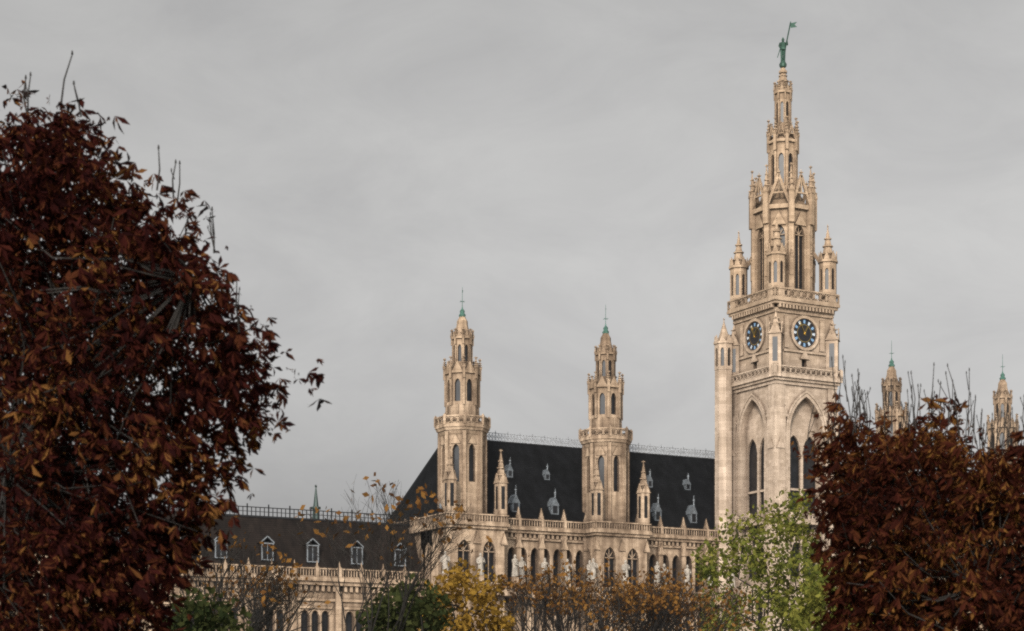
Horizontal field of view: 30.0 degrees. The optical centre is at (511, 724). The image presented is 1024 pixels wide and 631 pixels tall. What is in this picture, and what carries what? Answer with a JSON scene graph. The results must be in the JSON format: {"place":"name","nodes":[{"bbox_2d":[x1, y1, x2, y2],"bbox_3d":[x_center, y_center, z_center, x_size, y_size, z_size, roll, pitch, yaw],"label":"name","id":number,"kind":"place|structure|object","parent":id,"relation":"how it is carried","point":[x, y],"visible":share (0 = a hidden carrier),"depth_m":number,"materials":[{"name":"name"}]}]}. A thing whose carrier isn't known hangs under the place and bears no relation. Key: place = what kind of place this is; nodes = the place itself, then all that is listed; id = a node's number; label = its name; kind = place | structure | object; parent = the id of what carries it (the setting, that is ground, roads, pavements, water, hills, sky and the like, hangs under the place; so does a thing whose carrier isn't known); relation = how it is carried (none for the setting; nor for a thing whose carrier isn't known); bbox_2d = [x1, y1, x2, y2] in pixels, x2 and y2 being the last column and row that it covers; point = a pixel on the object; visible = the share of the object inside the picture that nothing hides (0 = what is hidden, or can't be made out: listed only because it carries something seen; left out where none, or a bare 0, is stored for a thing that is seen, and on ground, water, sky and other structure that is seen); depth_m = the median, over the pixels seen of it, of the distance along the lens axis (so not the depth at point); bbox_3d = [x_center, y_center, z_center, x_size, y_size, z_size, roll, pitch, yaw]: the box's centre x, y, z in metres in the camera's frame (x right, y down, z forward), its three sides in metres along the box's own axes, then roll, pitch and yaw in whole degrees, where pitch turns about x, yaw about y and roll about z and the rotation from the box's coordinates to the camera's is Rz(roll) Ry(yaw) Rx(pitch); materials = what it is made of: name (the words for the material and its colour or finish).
{"place":"outdoors","nodes":[
{"label":"outdoors","id":0,"kind":"place"},
{"bbox_2d":[0,50,331,630],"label":"chestnut tree","id":1,"kind":"object","parent":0,"point":[51,200],"depth_m":25.24,"materials":[{"name":"brown plant"}]},
{"bbox_2d":[25,543,426,630],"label":"facade","id":2,"kind":"structure","parent":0,"point":[352,598],"depth_m":252.26,"materials":[{"name":"beige stone"}]},
{"bbox_2d":[96,512,420,579],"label":"roof","id":3,"kind":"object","parent":2,"relation":"on","point":[259,529],"visible":0.38,"depth_m":253.22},
{"bbox_2d":[114,499,412,525],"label":"iron railing","id":4,"kind":"object","parent":3,"relation":"on","point":[290,513],"visible":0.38,"depth_m":254.98,"materials":[{"name":"black metal"}]},
{"bbox_2d":[167,536,405,566],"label":"dormer windows","id":5,"kind":"structure","parent":3,"relation":"on","point":[215,540],"depth_m":252.62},
{"bbox_2d":[311,485,320,518],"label":"roof spire","id":6,"kind":"structure","parent":3,"relation":"on","point":[315,504],"depth_m":258.72,"materials":[{"name":"grey metal"}]},
{"bbox_2d":[416,316,518,630],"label":"side tower","id":7,"kind":"structure","parent":0,"point":[461,425],"depth_m":256.68,"materials":[{"name":"beige stone"}]},
{"bbox_2d":[459,290,465,316],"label":"finial","id":8,"kind":"object","parent":7,"relation":"on","point":[462,312],"visible":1,"depth_m":258.68,"materials":[{"name":"green metal"}]},
{"bbox_2d":[0,0,1023,522],"label":"sky","id":9,"kind":"structure","parent":0,"point":[362,166],"materials":[{"name":"grey"}]},
{"bbox_2d":[440,551,734,586],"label":"facade statue","id":10,"kind":"object","parent":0,"point":[591,566],"visible":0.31,"depth_m":262.39,"materials":[{"name":"stone"}]},
{"bbox_2d":[579,333,658,630],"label":"side tower","id":11,"kind":"structure","parent":0,"point":[608,440],"depth_m":267.68,"materials":[{"name":"beige stone"}]},
{"bbox_2d":[602,305,608,333],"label":"finial","id":12,"kind":"object","parent":11,"relation":"on","point":[605,329],"visible":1,"depth_m":269.73,"materials":[{"name":"green metal"}]},
{"bbox_2d":[395,471,991,630],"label":"facade","id":13,"kind":"structure","parent":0,"point":[549,541],"depth_m":265.41,"materials":[{"name":"beige stone"}]},
{"bbox_2d":[386,440,984,545],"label":"slate roof","id":14,"kind":"object","parent":13,"relation":"on","point":[535,491],"visible":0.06,"depth_m":273.05,"materials":[{"name":"black stone"}]},
{"bbox_2d":[439,460,955,533],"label":"dormer windows","id":15,"kind":"structure","parent":14,"relation":"on","point":[655,507],"depth_m":270.42,"materials":[{"name":"grey metal"}]},
{"bbox_2d":[487,431,915,470],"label":"ridge cresting","id":16,"kind":"object","parent":14,"relation":"on","point":[577,443],"visible":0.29,"depth_m":277.55,"materials":[{"name":"grey metal"}]},
{"bbox_2d":[782,549,871,630],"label":"yellow-green tree leaves","id":17,"kind":"object","parent":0,"point":[815,587],"visible":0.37,"depth_m":118.37,"materials":[{"name":"plant"}]},
{"bbox_2d":[874,366,928,613],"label":"side tower","id":18,"kind":"structure","parent":0,"point":[897,388],"depth_m":293.78,"materials":[{"name":"beige stone"}]},
{"bbox_2d":[888,340,894,366],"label":"finial","id":19,"kind":"object","parent":18,"relation":"on","point":[891,362],"visible":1,"depth_m":294.83,"materials":[{"name":"green metal"}]},
{"bbox_2d":[986,379,1021,577],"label":"side tower","id":20,"kind":"structure","parent":0,"point":[1001,395],"depth_m":304.81,"materials":[{"name":"beige stone"}]},
{"bbox_2d":[999,354,1005,379],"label":"finial","id":21,"kind":"object","parent":20,"relation":"on","point":[1002,375],"visible":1,"depth_m":305.83,"materials":[{"name":"green metal"}]},
{"label":"square paving","id":22,"kind":"structure","parent":0,"visible":0},
{"bbox_2d":[713,68,842,630],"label":"clock tower","id":23,"kind":"structure","parent":22,"relation":"on","point":[761,396],"depth_m":273.51,"materials":[{"name":"beige stone"}]},
{"bbox_2d":[717,102,838,578],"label":"tower windows","id":24,"kind":"structure","parent":23,"relation":"attached to","point":[794,472],"depth_m":273.96,"materials":[{"name":"black glass"}]},
{"bbox_2d":[746,319,815,350],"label":"clock face","id":25,"kind":"object","parent":23,"relation":"attached to","point":[800,335],"visible":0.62,"depth_m":272.64,"materials":[{"name":"black"}]},
{"bbox_2d":[747,320,814,348],"bbox_3d":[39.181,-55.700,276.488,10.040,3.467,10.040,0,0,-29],"label":"clock numerals","id":26,"kind":"object","parent":25,"relation":"attached to","point":[813,334],"visible":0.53,"depth_m":272.64,"materials":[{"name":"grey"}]},
{"bbox_2d":[750,322,811,344],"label":"clock hands","id":27,"kind":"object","parent":26,"relation":"attached to","point":[797,332],"visible":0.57,"depth_m":272.62,"materials":[{"name":"brown metal"}]},
{"bbox_2d":[777,21,796,67],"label":"statue","id":28,"kind":"object","parent":23,"relation":"on","point":[782,45],"visible":1,"depth_m":276.26,"materials":[{"name":"green metal"}]},
{"label":"asphalt ring road","id":29,"kind":"structure","parent":0,"visible":0},
{"bbox_2d":[468,561,615,630],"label":"tree branch bark","id":30,"kind":"object","parent":29,"relation":"on","point":[543,603],"visible":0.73,"depth_m":116.64,"materials":[{"name":"brown plant"}]},
{"bbox_2d":[464,552,615,630],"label":"brown tree leaf","id":31,"kind":"object","parent":30,"relation":"on","point":[511,585],"visible":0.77,"depth_m":116.32,"materials":[{"name":"brown plant"}]},
{"bbox_2d":[522,588,628,630],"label":"shrub","id":32,"kind":"object","parent":29,"relation":"on","point":[585,622],"visible":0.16,"depth_m":136.21,"materials":[{"name":"brown plant"}]},
{"bbox_2d":[516,586,634,630],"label":"brown tree leaf","id":33,"kind":"object","parent":32,"relation":"on","point":[535,596],"visible":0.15,"depth_m":136.30,"materials":[{"name":"brown plant"}]},
{"bbox_2d":[513,561,654,630],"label":"tree branch bark","id":34,"kind":"object","parent":29,"relation":"on","point":[557,626],"visible":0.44,"depth_m":125.17,"materials":[{"name":"brown plant"}]},
{"bbox_2d":[512,558,655,630],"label":"brown tree leaf","id":35,"kind":"object","parent":34,"relation":"on","point":[584,586],"visible":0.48,"depth_m":124.51,"materials":[{"name":"brown plant"}]},
{"bbox_2d":[569,573,698,630],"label":"tree branch bark","id":36,"kind":"object","parent":29,"relation":"on","point":[656,621],"visible":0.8,"depth_m":119.72,"materials":[{"name":"brown plant"}]},
{"bbox_2d":[564,572,704,630],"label":"brown tree leaf","id":37,"kind":"object","parent":36,"relation":"on","point":[675,598],"visible":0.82,"depth_m":119.40,"materials":[{"name":"brown plant"}]},
{"bbox_2d":[601,567,707,630],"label":"tree branch bark","id":38,"kind":"object","parent":29,"relation":"on","point":[660,585],"visible":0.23,"depth_m":127.23,"materials":[{"name":"brown plant"}]},
{"bbox_2d":[611,566,713,625],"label":"brown tree leaf","id":39,"kind":"object","parent":38,"relation":"on","point":[647,579],"visible":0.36,"depth_m":126.99,"materials":[{"name":"brown plant"}]},
{"bbox_2d":[611,572,717,630],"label":"tree branch bark","id":40,"kind":"object","parent":29,"relation":"on","point":[670,619],"visible":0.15,"depth_m":137.69,"materials":[{"name":"brown plant"}]},
{"bbox_2d":[604,569,720,630],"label":"brown tree leaf","id":41,"kind":"object","parent":40,"relation":"on","point":[632,577],"visible":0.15,"depth_m":137.42,"materials":[{"name":"brown plant"}]},
{"bbox_2d":[633,580,762,630],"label":"tree branch bark","id":42,"kind":"object","parent":29,"relation":"on","point":[698,615],"visible":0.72,"depth_m":123.60,"materials":[{"name":"brown plant"}]},
{"bbox_2d":[625,581,769,630],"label":"brown tree leaf","id":43,"kind":"object","parent":42,"relation":"on","point":[714,601],"visible":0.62,"depth_m":124.13,"materials":[{"name":"brown plant"}]},
{"label":"ground","id":44,"kind":"structure","parent":0,"visible":0},
{"bbox_2d":[175,611,227,630],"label":"olive branch bark","id":45,"kind":"object","parent":44,"relation":"on","point":[192,612],"visible":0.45,"depth_m":68.25,"materials":[{"name":"plant"}]},
{"bbox_2d":[163,586,256,630],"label":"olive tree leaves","id":46,"kind":"object","parent":45,"relation":"on","point":[202,609],"visible":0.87,"depth_m":68.15,"materials":[{"name":"green plant"}]},
{"bbox_2d":[160,532,338,630],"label":"tree branches","id":47,"kind":"object","parent":44,"relation":"on","point":[269,612],"visible":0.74,"depth_m":74.63,"materials":[{"name":"brown wood"}]},
{"bbox_2d":[179,532,330,627],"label":"tree leaves","id":48,"kind":"object","parent":47,"relation":"on","point":[262,592],"visible":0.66,"depth_m":74.49,"materials":[{"name":"brown plant"}]},
{"bbox_2d":[190,563,323,630],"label":"bare tree bark","id":49,"kind":"object","parent":44,"relation":"on","point":[270,621],"visible":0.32,"depth_m":84.18,"materials":[{"name":"brown plant"}]},
{"bbox_2d":[197,560,320,614],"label":"tree leaves","id":50,"kind":"object","parent":49,"relation":"on","point":[247,570],"visible":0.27,"depth_m":84.28,"materials":[{"name":"brown plant"}]},
{"bbox_2d":[288,477,484,630],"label":"tree branches","id":51,"kind":"object","parent":44,"relation":"on","point":[405,596],"visible":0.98,"depth_m":61.07,"materials":[{"name":"brown wood"}]},
{"bbox_2d":[294,472,492,565],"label":"tree leaves","id":52,"kind":"object","parent":51,"relation":"on","point":[417,502],"visible":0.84,"depth_m":60.90,"materials":[{"name":"brown plant"}]},
{"bbox_2d":[396,588,427,630],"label":"tree branches","id":53,"kind":"object","parent":44,"relation":"on","point":[421,621],"visible":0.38,"depth_m":98.41,"materials":[{"name":"plant"}]},
{"bbox_2d":[355,572,454,630],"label":"dark green leaves","id":54,"kind":"object","parent":53,"relation":"on","point":[425,606],"visible":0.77,"depth_m":98.47,"materials":[{"name":"green plant"}]},
{"bbox_2d":[438,587,498,630],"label":"tree branches","id":55,"kind":"object","parent":44,"relation":"on","point":[452,605],"visible":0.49,"depth_m":115.01,"materials":[{"name":"brown plant"}]},
{"bbox_2d":[417,557,515,630],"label":"tree leaves","id":56,"kind":"object","parent":55,"relation":"attached to","point":[495,623],"visible":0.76,"depth_m":114.14,"materials":[{"name":"yellow plant"}]},
{"bbox_2d":[712,525,800,630],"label":"tree branches","id":57,"kind":"object","parent":44,"relation":"on","point":[761,614],"visible":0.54,"depth_m":149.75,"materials":[{"name":"brown plant"}]},
{"bbox_2d":[690,488,824,630],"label":"yellow-green tree leaves","id":58,"kind":"object","parent":57,"relation":"on","point":[778,603],"visible":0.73,"depth_m":149.01,"materials":[{"name":"plant"}]},
{"bbox_2d":[807,355,1023,630],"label":"tree branches","id":59,"kind":"object","parent":44,"relation":"on","point":[954,595],"visible":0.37,"depth_m":32.90,"materials":[{"name":"brown plant"}]},
{"bbox_2d":[790,392,1023,630],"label":"tree leaves","id":60,"kind":"object","parent":59,"relation":"attached to","point":[941,456],"visible":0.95,"depth_m":32.21,"materials":[{"name":"brown plant"}]}
]}

